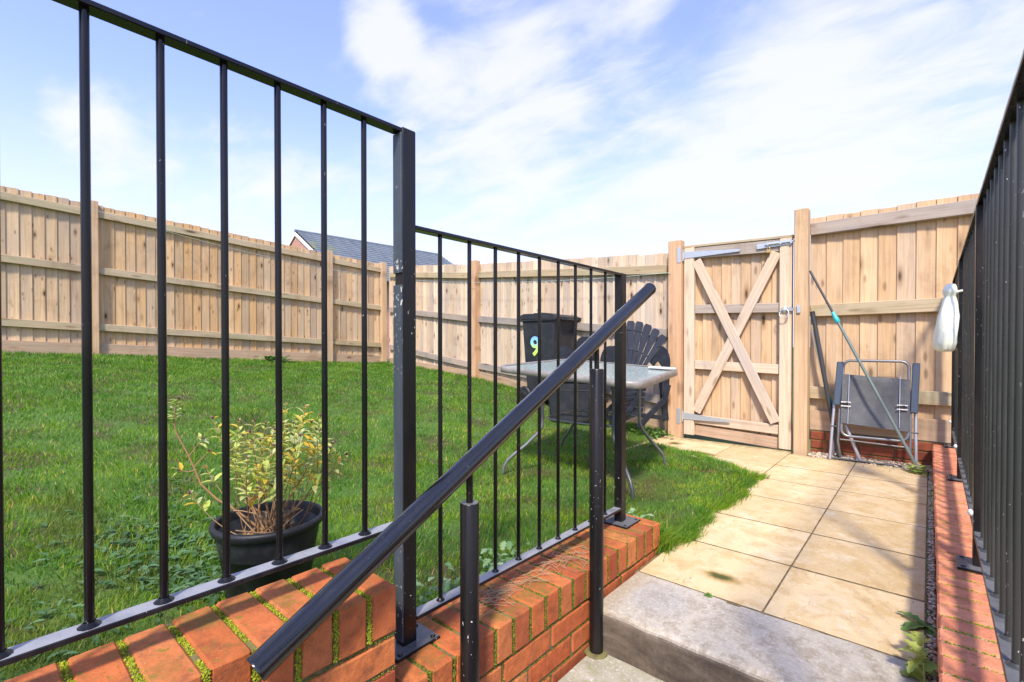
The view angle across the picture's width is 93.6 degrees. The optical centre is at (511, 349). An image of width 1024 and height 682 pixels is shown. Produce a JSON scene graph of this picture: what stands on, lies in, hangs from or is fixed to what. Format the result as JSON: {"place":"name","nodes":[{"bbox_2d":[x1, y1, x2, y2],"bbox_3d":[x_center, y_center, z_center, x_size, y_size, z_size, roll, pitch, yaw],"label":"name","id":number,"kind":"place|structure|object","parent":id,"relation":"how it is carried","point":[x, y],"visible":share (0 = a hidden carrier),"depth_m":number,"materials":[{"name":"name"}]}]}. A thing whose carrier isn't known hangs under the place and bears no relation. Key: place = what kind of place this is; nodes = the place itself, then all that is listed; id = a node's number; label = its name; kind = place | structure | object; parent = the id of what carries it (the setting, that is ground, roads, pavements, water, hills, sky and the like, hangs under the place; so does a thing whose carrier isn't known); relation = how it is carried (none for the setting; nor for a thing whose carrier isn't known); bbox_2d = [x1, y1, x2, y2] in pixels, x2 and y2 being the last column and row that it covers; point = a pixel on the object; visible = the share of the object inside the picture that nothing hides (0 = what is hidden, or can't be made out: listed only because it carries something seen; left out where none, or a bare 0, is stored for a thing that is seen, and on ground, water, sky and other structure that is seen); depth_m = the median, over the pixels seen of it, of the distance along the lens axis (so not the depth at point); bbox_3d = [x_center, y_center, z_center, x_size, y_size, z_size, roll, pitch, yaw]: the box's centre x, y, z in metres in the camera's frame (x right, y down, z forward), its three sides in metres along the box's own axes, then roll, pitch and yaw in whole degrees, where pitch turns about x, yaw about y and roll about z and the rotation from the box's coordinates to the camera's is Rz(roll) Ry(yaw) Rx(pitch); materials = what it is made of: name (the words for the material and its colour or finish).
{"place":"outdoors","nodes":[
{"label":"outdoors","id":0,"kind":"place"},
{"bbox_2d":[287,229,452,358],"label":"brick house","id":1,"kind":"structure","parent":0,"point":[378,253],"depth_m":22.50,"materials":[{"name":"tile"}]},
{"bbox_2d":[0,350,810,681],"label":"ground","id":2,"kind":"structure","parent":0,"point":[70,445],"depth_m":2.84,"materials":[{"name":"green plant"}]},
{"bbox_2d":[0,562,142,680],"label":"weed","id":3,"kind":"object","parent":2,"relation":"on","point":[42,611],"visible":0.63,"depth_m":1.29,"materials":[{"name":"green plant"}]},
{"bbox_2d":[4,492,236,614],"bbox_3d":[-1.310,0.728,1.828,1.041,0.135,0.941,0,1,41],"label":"weed","id":4,"kind":"object","parent":2,"relation":"on","point":[176,564],"visible":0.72,"depth_m":1.76,"materials":[{"name":"green plant"}]},
{"bbox_2d":[127,553,223,621],"bbox_3d":[-1.051,0.760,1.577,0.421,0.059,0.343,0,1,41],"label":"weed","id":5,"kind":"object","parent":2,"relation":"on","point":[198,578],"visible":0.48,"depth_m":1.57,"materials":[{"name":"green plant"}]},
{"bbox_2d":[108,451,253,507],"bbox_3d":[-1.698,0.671,2.521,0.739,0.108,0.651,0,1,13],"label":"weed","id":6,"kind":"object","parent":2,"relation":"on","point":[181,480],"visible":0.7,"depth_m":2.43,"materials":[{"name":"green plant"}]},
{"bbox_2d":[0,186,386,362],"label":"wooden fence","id":7,"kind":"object","parent":2,"relation":"on","point":[41,272],"visible":0.74,"depth_m":6.33,"materials":[{"name":"beige wood"}]},
{"bbox_2d":[208,500,321,598],"bbox_3d":[-0.770,0.671,1.527,0.328,0.286,0.328,0,1,41],"label":"plant pot","id":8,"kind":"object","parent":2,"relation":"on","point":[251,550],"visible":0.59,"depth_m":1.43,"materials":[{"name":"black plastic"}]},
{"bbox_2d":[167,396,349,534],"bbox_3d":[-0.780,0.370,1.541,0.554,0.448,0.324,0,1,17],"label":"shrub","id":9,"kind":"object","parent":8,"relation":"on","point":[259,474],"visible":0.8,"depth_m":1.50,"materials":[{"name":"green plant"}]},
{"bbox_2d":[258,355,290,360],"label":"weed","id":10,"kind":"object","parent":2,"relation":"on","point":[270,358],"visible":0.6,"depth_m":7.08,"materials":[{"name":"green plant"}]},
{"bbox_2d":[392,571,457,607],"bbox_3d":[-0.316,0.767,1.437,0.200,0.162,0.536,0,1,41],"label":"weed","id":11,"kind":"object","parent":2,"relation":"on","point":[447,584],"visible":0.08,"depth_m":1.50,"materials":[{"name":"green plant"}]},
{"bbox_2d":[389,240,684,437],"bbox_3d":[-0.304,-0.306,6.730,0.140,2.379,5.711,-1,1,-44],"label":"wooden fence","id":12,"kind":"object","parent":2,"relation":"on","point":[661,309],"visible":0.6,"depth_m":6.23,"materials":[{"name":"beige wood"}]},
{"bbox_2d":[92,209,670,282],"bbox_3d":[-1.566,-1.203,5.306,5.542,0.904,3.992,0,1,41],"label":"washing line","id":13,"kind":"object","parent":12,"relation":"attached to","point":[387,277],"visible":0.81,"depth_m":6.39,"materials":[{"name":"green"}]},
{"bbox_2d":[677,235,800,449],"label":"garden gate","id":14,"kind":"structure","parent":12,"relation":"attached to","point":[738,340],"depth_m":4.35,"materials":[{"name":"beige wood"}]},
{"bbox_2d":[520,313,581,400],"bbox_3d":[0.435,0.098,5.625,0.583,1.045,0.504,0,1,41],"label":"wheelie bin","id":15,"kind":"object","parent":2,"relation":"on","point":[548,334],"visible":0.64,"depth_m":5.48,"materials":[{"name":"plastic"}]},
{"bbox_2d":[548,381,588,422],"bbox_3d":[0.614,0.522,5.010,0.490,0.440,0.390,0,1,12],"label":"storage tub","id":16,"kind":"object","parent":2,"relation":"on","point":[566,395],"visible":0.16,"depth_m":4.84,"materials":[{"name":"plastic"}]},
{"bbox_2d":[555,336,614,417],"bbox_3d":[0.808,0.345,5.002,0.730,0.966,0.110,0,1,0],"label":"folding garden chair","id":17,"kind":"object","parent":2,"relation":"on","point":[566,352],"visible":0.03,"depth_m":4.96,"materials":[{"name":"plastic"}]},
{"bbox_2d":[501,359,677,499],"bbox_3d":[0.590,0.478,3.432,1.170,0.782,1.083,0,1,41],"label":"garden table","id":18,"kind":"object","parent":2,"relation":"on","point":[639,377],"visible":0.73,"depth_m":3.31,"materials":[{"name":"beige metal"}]},
{"bbox_2d":[416,439,771,606],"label":"grass","id":19,"kind":"structure","parent":2,"relation":"on","point":[667,542],"depth_m":2.58,"materials":[{"name":"green plant"}]},
{"bbox_2d":[418,541,533,605],"bbox_3d":[-0.119,0.803,1.762,0.334,0.116,0.624,0,1,41],"label":"weed","id":20,"kind":"object","parent":19,"relation":"on","point":[503,545],"visible":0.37,"depth_m":1.81,"materials":[{"name":"green plant"}]},
{"bbox_2d":[600,321,670,429],"bbox_3d":[1.179,0.243,4.595,0.673,1.041,0.128,0,1,1],"label":"folding garden chair","id":21,"kind":"object","parent":2,"relation":"on","point":[659,353],"visible":0.62,"depth_m":4.58,"materials":[{"name":"black plastic"}]},
{"bbox_2d":[626,508,655,519],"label":"weed","id":22,"kind":"object","parent":2,"relation":"on","point":[630,511],"visible":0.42,"depth_m":2.40,"materials":[{"name":"green plant"}]},
{"bbox_2d":[631,424,674,438],"bbox_3d":[1.390,0.801,4.666,0.399,0.097,0.326,0,1,41],"label":"weed","id":23,"kind":"object","parent":2,"relation":"on","point":[655,429],"visible":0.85,"depth_m":4.65,"materials":[{"name":"green plant"}]},
{"bbox_2d":[0,0,1023,346],"label":"sky","id":24,"kind":"structure","parent":0,"point":[561,129],"materials":[{"name":"blue"}]},
{"bbox_2d":[648,366,675,369],"bbox_3d":[1.096,0.134,3.508,0.190,0.021,0.110,0,1,21],"label":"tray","id":25,"kind":"object","parent":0,"point":[659,367],"visible":0.98,"depth_m":3.47,"materials":[{"name":"white plastic"}]},
{"bbox_2d":[626,443,735,472],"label":"ground","id":26,"kind":"structure","parent":0,"point":[637,448],"depth_m":3.86,"materials":[{"name":"green plant"}]},
{"bbox_2d":[612,436,927,661],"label":"path","id":27,"kind":"structure","parent":0,"point":[865,616],"depth_m":2.12,"materials":[{"name":"beige stone"}]},
{"bbox_2d":[809,270,920,472],"bbox_3d":[2.636,0.110,3.629,0.035,1.500,0.725,0,1,-37],"label":"extension pole","id":28,"kind":"object","parent":27,"relation":"on","point":[835,317],"visible":1,"depth_m":3.59,"materials":[{"name":"grey metal"}]},
{"bbox_2d":[807,452,938,681],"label":"gravel","id":29,"kind":"structure","parent":27,"relation":"on","point":[931,601],"depth_m":2.10,"materials":[{"name":"grey gravel"}]},
{"bbox_2d":[811,330,834,454],"bbox_3d":[2.553,0.350,3.946,0.032,1.022,0.173,0,1,-40],"label":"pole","id":30,"kind":"object","parent":29,"relation":"on","point":[833,449],"visible":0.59,"depth_m":3.97,"materials":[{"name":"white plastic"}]},
{"bbox_2d":[810,311,840,457],"bbox_3d":[2.547,0.274,3.901,0.037,1.182,0.248,0,1,-29],"label":"parasol pole","id":31,"kind":"object","parent":29,"relation":"on","point":[821,362],"visible":0.85,"depth_m":3.90,"materials":[{"name":"grey"}]},
{"bbox_2d":[828,359,919,468],"bbox_3d":[2.746,0.472,3.657,0.556,0.787,0.140,0,1,36],"label":"folding chair","id":32,"kind":"object","parent":29,"relation":"on","point":[858,398],"visible":0.98,"depth_m":3.64,"materials":[{"name":"grey"}]},
{"bbox_2d":[897,611,936,635],"bbox_3d":[1.298,0.890,1.525,0.130,0.044,0.120,0,1,41],"label":"weed","id":33,"kind":"object","parent":27,"relation":"on","point":[918,624],"visible":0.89,"depth_m":1.53,"materials":[{"name":"green plant"}]},
{"bbox_2d":[902,463,931,475],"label":"weed","id":34,"kind":"object","parent":27,"relation":"on","point":[922,468],"visible":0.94,"depth_m":3.36,"materials":[{"name":"green plant"}]},
{"bbox_2d":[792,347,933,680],"bbox_3d":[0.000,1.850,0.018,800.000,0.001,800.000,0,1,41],"label":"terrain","id":35,"kind":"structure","parent":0,"point":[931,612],"depth_m":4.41,"materials":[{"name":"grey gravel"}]},
{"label":"patio","id":36,"kind":"structure","parent":0,"visible":0},
{"bbox_2d":[4,514,659,681],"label":"brick wall","id":37,"kind":"structure","parent":36,"relation":"on","point":[538,631],"depth_m":1.04,"materials":[{"name":"brick"}]},
{"bbox_2d":[0,0,640,667],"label":"metal railing","id":38,"kind":"object","parent":37,"relation":"on","point":[412,636],"visible":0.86,"depth_m":1.06,"materials":[{"name":"black metal"}]},
{"bbox_2d":[479,545,588,617],"bbox_3d":[0.081,0.743,1.602,0.222,0.018,0.617,0,1,41],"label":"straw","id":39,"kind":"object","parent":37,"relation":"on","point":[502,590],"visible":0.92,"depth_m":1.56,"materials":[{"name":"plant"}]},
{"bbox_2d":[932,444,1005,681],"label":"brick wall","id":40,"kind":"structure","parent":36,"relation":"on","point":[967,649],"depth_m":1.38,"materials":[{"name":"red brick"}]},
{"bbox_2d":[944,49,1023,681],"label":"metal railing","id":41,"kind":"object","parent":40,"relation":"on","point":[986,421],"visible":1,"depth_m":1.14,"materials":[{"name":"black metal"}]},
{"bbox_2d":[933,284,962,351],"bbox_3d":[2.349,-0.171,2.597,0.123,0.366,0.177,0,1,19],"label":"plastic bag","id":42,"kind":"object","parent":41,"relation":"hanging from","point":[945,335],"visible":0.94,"depth_m":2.55,"materials":[{"name":"white plastic"}]},
{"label":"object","id":43,"kind":"structure","parent":36,"relation":"on","visible":0},
{"bbox_2d":[246,283,655,681],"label":"handrail","id":44,"kind":"object","parent":43,"relation":"on","point":[271,654],"visible":1,"depth_m":1.17,"materials":[{"name":"black metal"}]},
{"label":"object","id":45,"kind":"structure","parent":43,"relation":"on","visible":0},
{"bbox_2d":[558,655,664,681],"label":"step","id":46,"kind":"object","parent":45,"relation":"on","point":[608,668],"visible":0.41,"depth_m":1.53,"materials":[{"name":"concrete"}]},
{"bbox_2d":[603,572,925,681],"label":"top step","id":47,"kind":"object","parent":46,"relation":"on","point":[662,630],"visible":0.95,"depth_m":1.49,"materials":[{"name":"concrete"}]},
{"bbox_2d":[704,592,713,597],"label":"weed","id":48,"kind":"object","parent":47,"relation":"on","point":[709,595],"visible":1,"depth_m":1.72,"materials":[{"name":"green plant"}]},
{"bbox_2d":[896,631,937,681],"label":"weed","id":49,"kind":"object","parent":47,"relation":"on","point":[918,666],"visible":0.99,"depth_m":1.29,"materials":[{"name":"green plant"}]},
{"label":"ground","id":50,"kind":"structure","parent":0,"visible":0},
{"bbox_2d":[793,193,978,480],"bbox_3d":[3.401,-0.086,3.224,2.611,2.133,0.230,0,1,41],"label":"wooden fence","id":51,"kind":"object","parent":50,"relation":"on","point":[884,276],"visible":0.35,"depth_m":3.76,"materials":[{"name":"wood"}]}
]}

